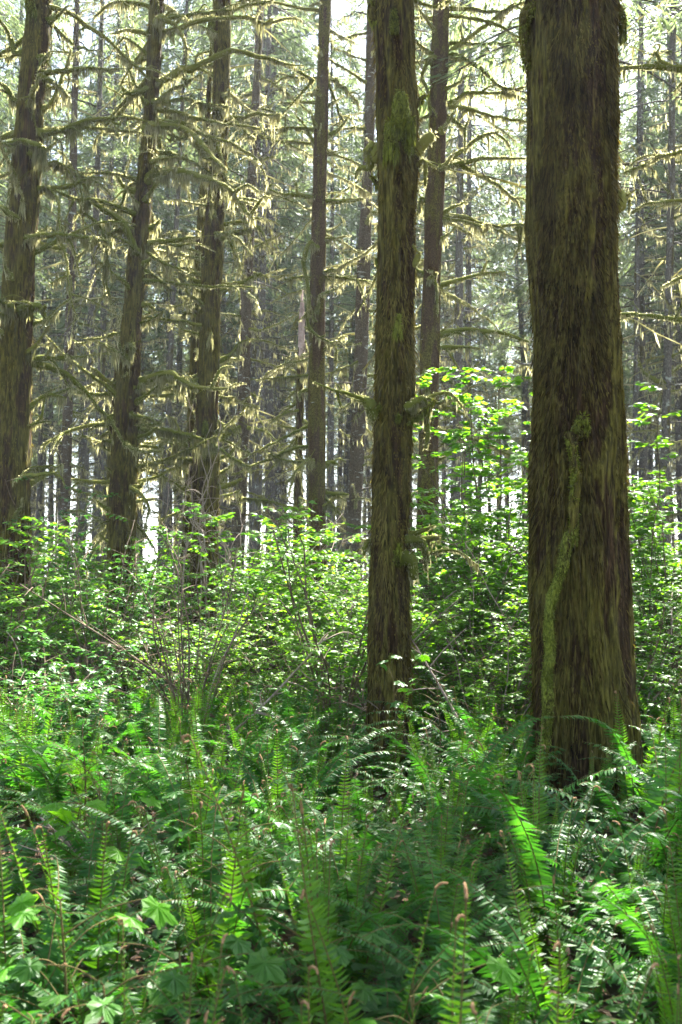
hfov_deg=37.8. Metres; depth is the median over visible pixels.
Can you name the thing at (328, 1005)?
sword fern
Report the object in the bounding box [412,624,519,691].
leafy shrub
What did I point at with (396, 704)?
broadleaf seedling
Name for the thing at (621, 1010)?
ground cover
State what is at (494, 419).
vine maple
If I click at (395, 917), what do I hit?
sword fern
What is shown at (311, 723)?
sword fern
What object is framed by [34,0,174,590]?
conifer tree
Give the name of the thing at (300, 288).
conifer tree
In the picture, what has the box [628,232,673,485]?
conifer tree
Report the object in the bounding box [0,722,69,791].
sword fern
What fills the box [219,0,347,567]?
conifer tree
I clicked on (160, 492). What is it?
conifer tree
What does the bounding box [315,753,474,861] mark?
sword fern
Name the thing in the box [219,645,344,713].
leafy shrub
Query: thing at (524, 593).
leafy shrub
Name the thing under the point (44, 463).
conifer tree
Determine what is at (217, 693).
sword fern
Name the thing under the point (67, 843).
fern
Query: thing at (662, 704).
sword fern
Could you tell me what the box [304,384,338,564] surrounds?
conifer tree
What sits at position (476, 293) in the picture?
conifer tree
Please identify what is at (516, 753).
broadleaf seedling
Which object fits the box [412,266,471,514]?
conifer tree
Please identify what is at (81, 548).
leafy shrub
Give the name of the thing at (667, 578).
vine maple
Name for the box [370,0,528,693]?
conifer tree
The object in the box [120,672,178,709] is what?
sword fern
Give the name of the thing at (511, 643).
leafy shrub
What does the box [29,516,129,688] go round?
leafy shrub
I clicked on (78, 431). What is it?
conifer tree
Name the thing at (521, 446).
conifer tree
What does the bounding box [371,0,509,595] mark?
conifer tree
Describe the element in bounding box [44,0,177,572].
conifer tree
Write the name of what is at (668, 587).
leafy shrub
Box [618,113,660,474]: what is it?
conifer tree
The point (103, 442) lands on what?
conifer tree
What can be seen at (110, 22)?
conifer tree
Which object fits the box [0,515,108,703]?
leafy shrub
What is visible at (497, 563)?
leafy shrub
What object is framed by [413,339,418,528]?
conifer tree
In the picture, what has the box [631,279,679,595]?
conifer tree
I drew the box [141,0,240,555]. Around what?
conifer tree
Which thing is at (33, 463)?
conifer tree
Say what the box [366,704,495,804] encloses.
sword fern
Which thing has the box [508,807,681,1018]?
sword fern
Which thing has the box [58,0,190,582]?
conifer tree
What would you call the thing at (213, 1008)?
sword fern
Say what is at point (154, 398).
conifer tree
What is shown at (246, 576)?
leafy shrub
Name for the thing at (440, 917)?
sword fern
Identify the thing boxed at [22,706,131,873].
broadleaf seedling
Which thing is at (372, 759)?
sword fern
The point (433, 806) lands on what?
sword fern
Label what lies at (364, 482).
conifer tree
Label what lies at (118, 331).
conifer tree
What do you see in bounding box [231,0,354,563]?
conifer tree
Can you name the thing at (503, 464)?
conifer tree
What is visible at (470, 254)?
conifer tree
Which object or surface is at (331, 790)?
sword fern
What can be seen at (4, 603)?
leafy shrub
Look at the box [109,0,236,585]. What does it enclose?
conifer tree
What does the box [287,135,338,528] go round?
conifer tree
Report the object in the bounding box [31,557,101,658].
leafy shrub
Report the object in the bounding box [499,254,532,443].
conifer tree
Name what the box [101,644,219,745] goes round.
sword fern
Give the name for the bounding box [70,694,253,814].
sword fern
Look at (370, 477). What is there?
conifer tree
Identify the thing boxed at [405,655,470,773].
broadleaf seedling
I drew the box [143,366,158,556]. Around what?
conifer tree
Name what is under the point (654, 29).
conifer tree
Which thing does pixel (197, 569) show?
bare vine
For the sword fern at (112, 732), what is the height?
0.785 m
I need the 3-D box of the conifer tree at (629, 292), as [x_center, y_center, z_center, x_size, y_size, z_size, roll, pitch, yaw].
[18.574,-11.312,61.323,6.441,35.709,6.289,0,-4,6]
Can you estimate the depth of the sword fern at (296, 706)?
9.28 m
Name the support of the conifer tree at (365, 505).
on the ground at (614, 991)
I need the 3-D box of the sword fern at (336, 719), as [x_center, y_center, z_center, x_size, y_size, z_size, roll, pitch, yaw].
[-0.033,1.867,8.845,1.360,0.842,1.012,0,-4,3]
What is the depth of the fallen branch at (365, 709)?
8.08 m
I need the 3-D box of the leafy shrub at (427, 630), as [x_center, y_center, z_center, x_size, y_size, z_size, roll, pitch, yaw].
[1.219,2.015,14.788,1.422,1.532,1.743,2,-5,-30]
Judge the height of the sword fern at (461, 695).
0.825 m
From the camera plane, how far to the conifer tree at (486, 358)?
75.50 m
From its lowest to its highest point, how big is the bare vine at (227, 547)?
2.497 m
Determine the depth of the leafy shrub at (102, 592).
19.81 m
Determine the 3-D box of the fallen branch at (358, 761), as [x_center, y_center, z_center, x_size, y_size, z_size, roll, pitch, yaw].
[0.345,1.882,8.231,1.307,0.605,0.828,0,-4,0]
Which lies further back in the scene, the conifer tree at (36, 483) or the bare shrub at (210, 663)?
the conifer tree at (36, 483)
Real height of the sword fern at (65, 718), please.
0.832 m
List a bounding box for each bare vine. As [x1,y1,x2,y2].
[153,465,189,617]
[155,492,211,656]
[161,460,201,677]
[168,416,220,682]
[174,395,192,640]
[174,506,212,690]
[177,446,216,678]
[181,496,205,685]
[183,479,240,666]
[184,478,232,629]
[188,424,211,644]
[194,514,275,631]
[198,484,230,624]
[215,479,234,622]
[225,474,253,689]
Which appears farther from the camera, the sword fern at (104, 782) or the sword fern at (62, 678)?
the sword fern at (62, 678)
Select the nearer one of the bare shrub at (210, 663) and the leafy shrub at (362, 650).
the bare shrub at (210, 663)
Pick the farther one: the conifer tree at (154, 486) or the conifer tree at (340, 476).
the conifer tree at (154, 486)
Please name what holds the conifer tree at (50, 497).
on the ground at (614, 991)
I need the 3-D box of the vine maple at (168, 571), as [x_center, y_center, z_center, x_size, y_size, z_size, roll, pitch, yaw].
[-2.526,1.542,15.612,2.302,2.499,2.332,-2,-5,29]
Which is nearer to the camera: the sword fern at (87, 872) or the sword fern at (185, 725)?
the sword fern at (87, 872)
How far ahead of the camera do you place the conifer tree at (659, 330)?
57.29 m
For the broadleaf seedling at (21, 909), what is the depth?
3.07 m
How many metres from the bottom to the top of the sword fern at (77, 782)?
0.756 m
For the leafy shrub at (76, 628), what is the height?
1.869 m
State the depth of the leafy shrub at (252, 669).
16.08 m
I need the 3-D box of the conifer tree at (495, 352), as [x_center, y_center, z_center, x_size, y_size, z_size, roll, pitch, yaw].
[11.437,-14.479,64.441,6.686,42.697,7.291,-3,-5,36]
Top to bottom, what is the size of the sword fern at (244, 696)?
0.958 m
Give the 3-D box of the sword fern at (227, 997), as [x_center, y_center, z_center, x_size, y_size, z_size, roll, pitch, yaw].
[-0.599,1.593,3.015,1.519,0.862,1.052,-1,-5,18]
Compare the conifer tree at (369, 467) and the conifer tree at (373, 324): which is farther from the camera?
the conifer tree at (369, 467)
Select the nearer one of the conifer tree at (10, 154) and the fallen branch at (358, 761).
the fallen branch at (358, 761)
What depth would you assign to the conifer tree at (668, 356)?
24.42 m
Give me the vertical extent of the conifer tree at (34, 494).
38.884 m
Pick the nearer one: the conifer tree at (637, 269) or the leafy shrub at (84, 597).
the leafy shrub at (84, 597)
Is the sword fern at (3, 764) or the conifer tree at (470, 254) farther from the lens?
the conifer tree at (470, 254)
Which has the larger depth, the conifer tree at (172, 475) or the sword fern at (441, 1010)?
the conifer tree at (172, 475)
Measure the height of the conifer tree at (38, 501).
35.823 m
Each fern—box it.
[0,655,112,699]
[0,666,136,829]
[0,675,108,770]
[0,679,60,724]
[0,687,145,803]
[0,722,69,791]
[0,723,270,854]
[0,730,80,798]
[0,734,60,747]
[0,748,286,917]
[0,759,112,921]
[0,783,137,901]
[0,785,434,1022]
[0,794,225,983]
[0,805,283,1023]
[0,816,110,1023]
[0,824,172,1023]
[0,856,37,875]
[0,891,406,1023]
[0,947,65,995]
[0,964,215,1023]
[2,739,222,894]
[3,687,189,768]
[7,638,149,725]
[12,727,215,837]
[16,682,119,765]
[18,705,170,812]
[21,816,201,927]
[31,644,142,715]
[33,660,132,748]
[55,793,369,963]
[59,1008,103,1023]
[69,682,182,762]
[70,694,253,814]
[79,731,371,908]
[83,678,356,830]
[95,717,297,879]
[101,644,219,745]
[101,664,254,758]
[104,664,242,751]
[104,783,543,1023]
[111,650,241,782]
[117,919,293,1023]
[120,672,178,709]
[120,682,383,822]
[134,780,337,947]
[145,965,506,1023]
[147,664,284,746]
[147,676,272,709]
[148,725,397,824]
[152,676,316,757]
[157,811,495,1013]
[165,660,288,744]
[165,712,337,773]
[175,734,525,1023]
[178,700,406,850]
[181,933,230,1023]
[197,741,423,894]
[203,679,362,776]
[215,736,465,897]
[223,788,480,980]
[227,670,295,741]
[236,654,358,749]
[236,667,311,720]
[252,701,416,812]
[255,679,366,766]
[266,655,361,743]
[271,678,414,751]
[281,668,417,720]
[291,922,674,1023]
[296,660,449,721]
[298,758,517,882]
[299,814,571,967]
[304,817,574,1023]
[310,765,608,907]
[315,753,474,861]
[318,682,451,793]
[319,771,424,842]
[320,680,473,743]
[321,764,681,972]
[341,743,441,825]
[353,656,531,778]
[354,661,509,751]
[354,715,555,845]
[362,830,681,1023]
[364,676,512,771]
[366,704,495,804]
[390,732,663,863]
[391,941,658,1023]
[401,721,681,943]
[411,705,638,804]
[418,668,521,705]
[419,647,530,745]
[424,724,652,904]
[429,677,532,735]
[437,882,525,1023]
[438,678,528,713]
[450,696,530,774]
[491,701,681,920]
[492,728,642,831]
[493,821,681,1021]
[495,908,681,1023]
[498,954,681,1023]
[507,827,681,951]
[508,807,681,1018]
[541,802,681,905]
[559,668,681,826]
[578,726,677,787]
[584,742,676,846]
[625,716,681,781]
[636,666,672,753]
[636,669,681,735]
[636,684,681,772]
[639,724,679,732]
[641,672,681,731]
[641,714,679,727]
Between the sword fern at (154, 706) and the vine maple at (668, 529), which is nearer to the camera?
the sword fern at (154, 706)
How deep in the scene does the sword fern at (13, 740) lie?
6.32 m
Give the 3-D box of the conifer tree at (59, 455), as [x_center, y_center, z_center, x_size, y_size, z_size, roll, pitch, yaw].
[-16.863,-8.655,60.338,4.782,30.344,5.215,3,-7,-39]
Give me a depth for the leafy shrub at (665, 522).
13.32 m
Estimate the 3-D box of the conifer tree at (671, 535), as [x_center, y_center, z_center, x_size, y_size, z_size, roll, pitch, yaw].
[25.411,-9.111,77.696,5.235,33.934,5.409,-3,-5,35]
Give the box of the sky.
[0,0,680,580]
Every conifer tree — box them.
[0,0,24,281]
[0,0,53,292]
[0,0,64,338]
[0,0,67,386]
[0,0,87,581]
[0,0,99,613]
[0,0,176,695]
[0,1,57,442]
[0,3,97,567]
[1,69,44,501]
[3,0,153,592]
[4,199,48,471]
[30,0,92,601]
[30,294,58,567]
[31,1,109,589]
[31,253,58,581]
[31,254,77,576]
[31,294,65,584]
[32,34,148,562]
[32,145,95,545]
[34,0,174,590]
[34,229,75,565]
[35,0,184,583]
[39,0,314,699]
[39,345,161,570]
[44,0,172,572]
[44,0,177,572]
[44,162,95,546]
[45,0,122,563]
[46,413,77,567]
[46,450,75,556]
[52,0,170,524]
[53,246,95,551]
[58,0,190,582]
[72,330,96,528]
[73,325,106,565]
[76,14,161,557]
[76,108,165,538]
[78,10,198,578]
[91,0,281,683]
[93,154,164,445]
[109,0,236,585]
[109,0,238,597]
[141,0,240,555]
[143,60,188,574]
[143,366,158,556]
[143,409,174,541]
[144,96,194,565]
[144,227,187,566]
[146,298,190,584]
[146,341,186,559]
[147,31,237,584]
[148,0,240,547]
[149,0,272,529]
[151,0,259,648]
[154,0,294,608]
[166,0,359,600]
[166,3,358,643]
[173,336,218,430]
[177,0,264,547]
[178,0,337,572]
[183,54,246,571]
[186,7,290,521]
[189,0,338,590]
[192,0,328,571]
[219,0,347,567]
[226,1,354,537]
[227,0,376,629]
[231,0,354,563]
[231,89,341,565]
[235,95,334,550]
[236,62,334,541]
[237,0,370,575]
[237,5,349,550]
[256,0,431,651]
[261,372,305,533]
[262,417,305,543]
[265,0,377,582]
[286,158,337,495]
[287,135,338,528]
[290,211,337,546]
[296,0,417,611]
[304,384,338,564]
[312,0,478,791]
[325,0,376,570]
[325,11,374,567]
[325,49,376,551]
[325,78,418,568]
[326,241,373,562]
[327,226,376,577]
[334,0,453,541]
[335,330,373,595]
[342,0,503,599]
[342,35,446,527]
[343,288,376,576]
[343,340,374,583]
[355,0,481,602]
[361,252,376,576]
[363,0,516,595]
[363,387,416,508]
[367,181,449,595]
[367,332,418,509]
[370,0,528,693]
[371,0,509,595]
[410,0,525,639]
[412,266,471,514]
[413,0,507,568]
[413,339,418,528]
[414,0,529,576]
[414,12,504,543]
[417,0,681,502]
[439,272,477,544]
[439,302,477,550]
[441,119,502,551]
[447,354,486,571]
[461,211,521,557]
[462,147,513,553]
[463,0,533,548]
[471,204,532,548]
[471,232,521,552]
[471,269,520,523]
[472,138,530,558]
[473,7,532,547]
[476,0,619,476]
[476,125,526,542]
[480,0,625,416]
[493,148,531,525]
[497,84,531,475]
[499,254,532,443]
[502,346,531,520]
[506,318,532,519]
[508,293,533,435]
[509,97,619,547]
[516,123,634,308]
[517,0,648,822]
[518,147,650,438]
[617,52,674,554]
[618,0,681,560]
[618,0,681,560]
[618,0,681,632]
[618,1,681,572]
[618,4,675,569]
[618,55,646,402]
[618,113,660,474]
[619,4,681,603]
[619,129,661,504]
[620,44,681,331]
[623,35,676,542]
[624,5,680,531]
[624,97,677,581]
[625,177,675,553]
[627,6,681,114]
[627,52,680,553]
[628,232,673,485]
[628,318,652,478]
[631,0,680,537]
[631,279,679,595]
[653,232,677,583]
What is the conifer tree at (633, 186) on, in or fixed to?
on the ground at (614, 991)
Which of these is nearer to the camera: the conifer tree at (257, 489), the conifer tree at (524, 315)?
the conifer tree at (257, 489)
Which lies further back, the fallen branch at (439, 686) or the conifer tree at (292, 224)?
the conifer tree at (292, 224)
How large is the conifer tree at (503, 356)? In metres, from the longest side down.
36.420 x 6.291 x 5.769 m
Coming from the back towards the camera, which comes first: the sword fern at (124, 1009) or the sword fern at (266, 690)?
the sword fern at (266, 690)
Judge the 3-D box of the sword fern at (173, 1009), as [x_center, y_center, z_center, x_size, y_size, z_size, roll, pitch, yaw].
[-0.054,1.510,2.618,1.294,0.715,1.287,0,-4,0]
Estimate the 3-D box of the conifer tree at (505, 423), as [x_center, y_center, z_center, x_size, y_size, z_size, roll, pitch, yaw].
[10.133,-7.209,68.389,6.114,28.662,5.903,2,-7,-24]
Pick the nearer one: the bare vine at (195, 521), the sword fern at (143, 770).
the sword fern at (143, 770)
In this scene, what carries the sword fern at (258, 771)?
on the ground at (614, 991)
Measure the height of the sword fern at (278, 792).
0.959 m
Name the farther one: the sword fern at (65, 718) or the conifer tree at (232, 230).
the conifer tree at (232, 230)
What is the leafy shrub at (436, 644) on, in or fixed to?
on the ground at (614, 991)
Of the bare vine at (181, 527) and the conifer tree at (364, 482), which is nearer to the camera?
the bare vine at (181, 527)
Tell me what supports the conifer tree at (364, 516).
on the ground at (614, 991)
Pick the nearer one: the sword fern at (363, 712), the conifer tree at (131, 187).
the sword fern at (363, 712)
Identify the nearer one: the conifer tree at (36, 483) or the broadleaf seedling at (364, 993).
the broadleaf seedling at (364, 993)
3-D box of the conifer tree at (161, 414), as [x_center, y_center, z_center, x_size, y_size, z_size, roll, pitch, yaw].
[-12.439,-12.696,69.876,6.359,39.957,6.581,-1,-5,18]
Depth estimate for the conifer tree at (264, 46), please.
46.74 m
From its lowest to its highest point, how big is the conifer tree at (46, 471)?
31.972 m
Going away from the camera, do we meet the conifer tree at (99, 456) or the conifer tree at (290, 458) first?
the conifer tree at (99, 456)
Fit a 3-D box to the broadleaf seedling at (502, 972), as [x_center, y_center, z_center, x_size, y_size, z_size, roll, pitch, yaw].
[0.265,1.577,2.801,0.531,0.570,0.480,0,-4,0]
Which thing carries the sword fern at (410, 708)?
on the ground at (614, 991)
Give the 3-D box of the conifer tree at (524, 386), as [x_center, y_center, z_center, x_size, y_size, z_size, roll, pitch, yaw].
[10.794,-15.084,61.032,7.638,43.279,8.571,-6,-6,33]
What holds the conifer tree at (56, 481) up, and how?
on the ground at (614, 991)
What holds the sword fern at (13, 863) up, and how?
on the ground at (614, 991)
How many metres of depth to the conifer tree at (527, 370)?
62.34 m
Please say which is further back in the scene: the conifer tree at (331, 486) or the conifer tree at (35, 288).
the conifer tree at (35, 288)
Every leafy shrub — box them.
[0,475,160,699]
[0,502,202,731]
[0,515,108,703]
[0,564,24,650]
[0,583,70,671]
[0,615,179,741]
[16,532,200,714]
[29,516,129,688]
[30,550,100,679]
[31,532,104,651]
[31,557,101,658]
[34,587,100,685]
[36,574,101,669]
[42,542,138,661]
[51,560,171,644]
[62,521,253,687]
[86,564,221,680]
[90,591,296,714]
[96,579,207,703]
[125,575,253,695]
[151,607,277,700]
[171,524,369,700]
[179,556,278,667]
[208,574,367,716]
[217,555,259,609]
[218,530,282,655]
[218,543,306,661]
[218,610,290,687]
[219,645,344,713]
[225,548,308,666]
[226,528,367,698]
[235,573,351,676]
[237,487,478,759]
[265,608,367,711]
[274,560,474,709]
[320,622,424,690]
[326,531,369,612]
[360,606,521,732]
[365,600,530,738]
[410,567,514,666]
[412,596,473,664]
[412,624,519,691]
[413,593,532,765]
[454,537,652,713]
[468,530,528,622]
[495,614,530,706]
[629,494,681,694]
[630,529,681,675]
[633,542,681,681]
[633,587,681,747]
[633,596,681,743]
[634,544,681,693]
[634,616,681,694]
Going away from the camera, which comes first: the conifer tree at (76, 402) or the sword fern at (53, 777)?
the sword fern at (53, 777)
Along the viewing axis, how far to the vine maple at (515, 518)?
14.37 m
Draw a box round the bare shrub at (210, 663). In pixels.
[91,513,269,736]
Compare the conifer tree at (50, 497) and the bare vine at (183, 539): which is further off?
the conifer tree at (50, 497)
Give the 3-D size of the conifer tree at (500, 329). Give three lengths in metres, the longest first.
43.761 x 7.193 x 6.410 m
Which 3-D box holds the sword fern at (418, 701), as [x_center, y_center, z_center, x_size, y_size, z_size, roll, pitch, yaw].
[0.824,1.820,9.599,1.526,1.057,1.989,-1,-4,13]
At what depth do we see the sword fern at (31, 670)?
11.20 m
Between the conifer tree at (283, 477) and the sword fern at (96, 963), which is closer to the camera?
the sword fern at (96, 963)
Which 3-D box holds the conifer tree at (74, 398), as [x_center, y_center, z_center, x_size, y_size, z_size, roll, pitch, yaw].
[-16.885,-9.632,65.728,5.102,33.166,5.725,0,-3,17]
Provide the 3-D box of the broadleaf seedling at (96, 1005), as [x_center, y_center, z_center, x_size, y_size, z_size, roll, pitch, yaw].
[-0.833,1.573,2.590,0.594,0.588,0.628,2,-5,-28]
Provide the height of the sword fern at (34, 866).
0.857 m
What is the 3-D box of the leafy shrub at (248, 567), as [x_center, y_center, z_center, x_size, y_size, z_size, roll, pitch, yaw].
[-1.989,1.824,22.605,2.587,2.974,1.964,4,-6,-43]
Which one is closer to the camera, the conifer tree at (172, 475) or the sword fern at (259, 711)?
the sword fern at (259, 711)
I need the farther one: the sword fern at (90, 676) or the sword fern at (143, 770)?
the sword fern at (90, 676)
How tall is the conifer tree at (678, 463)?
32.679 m
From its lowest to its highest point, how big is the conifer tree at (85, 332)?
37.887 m
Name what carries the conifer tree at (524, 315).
on the ground at (614, 991)
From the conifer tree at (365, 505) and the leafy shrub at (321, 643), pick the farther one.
the conifer tree at (365, 505)
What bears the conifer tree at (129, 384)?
on the ground at (614, 991)
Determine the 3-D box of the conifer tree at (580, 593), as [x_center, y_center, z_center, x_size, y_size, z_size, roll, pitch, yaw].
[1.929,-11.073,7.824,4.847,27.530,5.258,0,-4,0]
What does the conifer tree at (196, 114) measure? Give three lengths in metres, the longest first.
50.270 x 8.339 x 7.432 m
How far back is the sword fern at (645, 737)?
8.69 m
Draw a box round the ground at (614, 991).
[0,589,677,1023]
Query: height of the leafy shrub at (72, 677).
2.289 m
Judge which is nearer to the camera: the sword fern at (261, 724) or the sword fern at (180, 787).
the sword fern at (180, 787)
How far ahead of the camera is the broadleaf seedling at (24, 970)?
2.87 m
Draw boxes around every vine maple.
[135,530,268,680]
[150,502,342,706]
[231,523,370,694]
[342,356,530,674]
[352,499,529,684]
[409,388,645,673]
[410,513,527,678]
[417,485,637,621]
[417,498,649,700]
[502,381,681,694]
[524,480,681,681]
[627,465,681,693]
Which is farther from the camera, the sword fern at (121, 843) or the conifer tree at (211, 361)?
the conifer tree at (211, 361)
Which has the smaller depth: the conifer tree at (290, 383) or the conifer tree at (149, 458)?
the conifer tree at (290, 383)
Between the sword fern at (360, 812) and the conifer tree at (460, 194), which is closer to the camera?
the sword fern at (360, 812)
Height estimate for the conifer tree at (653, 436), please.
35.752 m
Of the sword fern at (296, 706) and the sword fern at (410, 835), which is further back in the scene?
the sword fern at (296, 706)
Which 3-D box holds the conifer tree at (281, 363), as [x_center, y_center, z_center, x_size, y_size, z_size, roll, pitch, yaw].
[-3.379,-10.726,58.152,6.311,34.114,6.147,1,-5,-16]
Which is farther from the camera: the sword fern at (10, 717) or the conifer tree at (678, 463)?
the conifer tree at (678, 463)
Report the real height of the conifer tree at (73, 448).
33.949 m
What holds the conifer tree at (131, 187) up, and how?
on the ground at (614, 991)
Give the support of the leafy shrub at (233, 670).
on the ground at (614, 991)
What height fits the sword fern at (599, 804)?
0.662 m
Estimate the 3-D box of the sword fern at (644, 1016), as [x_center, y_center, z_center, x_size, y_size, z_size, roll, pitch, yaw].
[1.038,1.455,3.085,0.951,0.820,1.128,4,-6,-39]
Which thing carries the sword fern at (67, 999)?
on the ground at (614, 991)
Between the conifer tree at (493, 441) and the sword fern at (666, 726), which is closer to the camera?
the sword fern at (666, 726)
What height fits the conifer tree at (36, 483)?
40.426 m
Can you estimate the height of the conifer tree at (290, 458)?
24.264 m
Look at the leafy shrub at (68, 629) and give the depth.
15.74 m
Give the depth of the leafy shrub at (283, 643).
11.59 m
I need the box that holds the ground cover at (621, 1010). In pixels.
[0,677,681,1023]
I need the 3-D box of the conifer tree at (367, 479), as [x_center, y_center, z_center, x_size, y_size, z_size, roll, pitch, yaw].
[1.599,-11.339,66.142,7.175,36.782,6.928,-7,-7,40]
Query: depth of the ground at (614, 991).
4.70 m
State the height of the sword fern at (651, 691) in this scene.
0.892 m
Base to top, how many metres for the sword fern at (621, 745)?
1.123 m
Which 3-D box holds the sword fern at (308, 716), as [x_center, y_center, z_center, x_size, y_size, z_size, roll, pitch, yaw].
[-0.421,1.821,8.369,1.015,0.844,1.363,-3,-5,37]
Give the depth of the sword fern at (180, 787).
5.79 m
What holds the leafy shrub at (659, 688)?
on the ground at (614, 991)
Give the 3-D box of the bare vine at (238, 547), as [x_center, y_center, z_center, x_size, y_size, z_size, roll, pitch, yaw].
[-1.439,0.978,13.722,0.424,3.109,0.816,0,-4,0]
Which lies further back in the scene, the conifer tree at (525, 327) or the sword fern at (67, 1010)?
the conifer tree at (525, 327)
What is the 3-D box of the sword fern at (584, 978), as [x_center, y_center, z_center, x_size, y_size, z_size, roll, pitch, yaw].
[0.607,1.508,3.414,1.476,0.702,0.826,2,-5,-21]
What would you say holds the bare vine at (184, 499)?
on the ground at (614, 991)
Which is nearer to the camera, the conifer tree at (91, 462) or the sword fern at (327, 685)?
the sword fern at (327, 685)
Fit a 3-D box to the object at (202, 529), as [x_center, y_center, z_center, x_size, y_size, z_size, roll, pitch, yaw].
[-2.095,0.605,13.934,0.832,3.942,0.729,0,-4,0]
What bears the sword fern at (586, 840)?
on the ground at (614, 991)
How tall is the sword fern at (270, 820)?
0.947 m
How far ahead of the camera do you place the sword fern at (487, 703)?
9.44 m
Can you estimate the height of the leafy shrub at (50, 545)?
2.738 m
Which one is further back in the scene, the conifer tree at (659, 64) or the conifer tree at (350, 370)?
the conifer tree at (350, 370)
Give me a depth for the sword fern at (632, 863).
4.31 m
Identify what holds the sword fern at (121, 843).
on the ground at (614, 991)
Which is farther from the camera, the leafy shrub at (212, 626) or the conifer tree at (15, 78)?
the conifer tree at (15, 78)
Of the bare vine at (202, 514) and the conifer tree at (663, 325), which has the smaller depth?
the bare vine at (202, 514)
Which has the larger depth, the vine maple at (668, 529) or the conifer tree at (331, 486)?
the conifer tree at (331, 486)
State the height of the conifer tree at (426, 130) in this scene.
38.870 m
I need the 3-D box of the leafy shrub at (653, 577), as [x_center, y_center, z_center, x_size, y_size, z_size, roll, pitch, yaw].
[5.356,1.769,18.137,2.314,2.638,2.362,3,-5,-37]
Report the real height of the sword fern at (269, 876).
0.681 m
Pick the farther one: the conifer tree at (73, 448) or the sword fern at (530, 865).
the conifer tree at (73, 448)
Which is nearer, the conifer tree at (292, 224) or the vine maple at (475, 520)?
the vine maple at (475, 520)
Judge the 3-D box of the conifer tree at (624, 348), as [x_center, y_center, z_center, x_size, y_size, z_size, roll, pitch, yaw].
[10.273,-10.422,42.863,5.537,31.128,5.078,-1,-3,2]
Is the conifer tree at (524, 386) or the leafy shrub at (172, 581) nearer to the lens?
the leafy shrub at (172, 581)
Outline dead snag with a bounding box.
[249,290,334,653]
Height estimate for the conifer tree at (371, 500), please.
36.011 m
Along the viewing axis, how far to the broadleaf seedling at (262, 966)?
2.96 m
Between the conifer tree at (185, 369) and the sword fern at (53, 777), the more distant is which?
the conifer tree at (185, 369)
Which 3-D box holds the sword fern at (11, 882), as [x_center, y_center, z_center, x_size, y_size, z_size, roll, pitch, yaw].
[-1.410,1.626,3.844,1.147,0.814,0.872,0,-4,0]
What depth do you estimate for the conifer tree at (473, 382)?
83.34 m
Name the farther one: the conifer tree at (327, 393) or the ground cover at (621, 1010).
the conifer tree at (327, 393)
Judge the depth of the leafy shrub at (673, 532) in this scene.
13.80 m
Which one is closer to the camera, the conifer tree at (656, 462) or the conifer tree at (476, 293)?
the conifer tree at (476, 293)
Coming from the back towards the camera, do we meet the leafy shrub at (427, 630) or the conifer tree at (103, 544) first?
the conifer tree at (103, 544)
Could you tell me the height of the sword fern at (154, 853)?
0.753 m
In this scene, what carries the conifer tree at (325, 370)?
on the ground at (614, 991)
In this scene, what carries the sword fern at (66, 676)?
on the ground at (614, 991)
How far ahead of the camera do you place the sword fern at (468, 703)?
9.62 m
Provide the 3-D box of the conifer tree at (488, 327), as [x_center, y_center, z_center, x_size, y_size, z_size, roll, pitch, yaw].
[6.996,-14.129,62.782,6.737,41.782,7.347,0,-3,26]
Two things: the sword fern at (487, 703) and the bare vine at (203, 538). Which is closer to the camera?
the sword fern at (487, 703)
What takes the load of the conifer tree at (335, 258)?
on the ground at (614, 991)
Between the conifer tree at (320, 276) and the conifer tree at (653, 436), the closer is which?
the conifer tree at (320, 276)
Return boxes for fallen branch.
[0,651,104,769]
[20,535,241,737]
[82,709,238,766]
[204,631,363,755]
[304,713,448,777]
[322,681,427,768]
[404,629,515,755]
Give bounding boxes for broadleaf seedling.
[0,888,178,1023]
[0,995,126,1023]
[7,957,195,1023]
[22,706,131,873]
[41,762,165,921]
[78,933,286,1023]
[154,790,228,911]
[164,822,300,981]
[199,907,393,1023]
[350,948,520,1023]
[377,655,428,801]
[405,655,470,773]
[444,692,515,743]
[476,714,551,764]
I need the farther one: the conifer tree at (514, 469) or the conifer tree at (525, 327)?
the conifer tree at (514, 469)
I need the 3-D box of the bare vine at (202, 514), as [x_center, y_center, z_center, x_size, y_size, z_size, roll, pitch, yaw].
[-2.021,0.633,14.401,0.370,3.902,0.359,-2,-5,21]
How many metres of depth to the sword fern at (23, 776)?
6.47 m
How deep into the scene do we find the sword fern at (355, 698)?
9.53 m
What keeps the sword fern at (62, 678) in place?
on the ground at (614, 991)
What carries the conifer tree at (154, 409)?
on the ground at (614, 991)
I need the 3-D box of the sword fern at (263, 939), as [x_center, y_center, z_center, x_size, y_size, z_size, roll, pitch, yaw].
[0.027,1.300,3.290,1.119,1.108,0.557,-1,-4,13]
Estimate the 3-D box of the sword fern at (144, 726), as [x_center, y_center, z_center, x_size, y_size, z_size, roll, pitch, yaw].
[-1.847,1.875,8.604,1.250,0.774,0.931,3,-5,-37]
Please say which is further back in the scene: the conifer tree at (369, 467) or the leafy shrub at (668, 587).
the conifer tree at (369, 467)
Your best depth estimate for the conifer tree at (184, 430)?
78.69 m
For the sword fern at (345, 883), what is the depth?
4.33 m
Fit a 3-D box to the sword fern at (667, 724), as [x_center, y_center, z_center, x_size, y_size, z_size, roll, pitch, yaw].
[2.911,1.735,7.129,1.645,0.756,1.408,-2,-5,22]
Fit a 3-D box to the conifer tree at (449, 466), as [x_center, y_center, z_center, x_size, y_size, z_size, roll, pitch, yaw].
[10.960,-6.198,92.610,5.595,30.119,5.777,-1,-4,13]

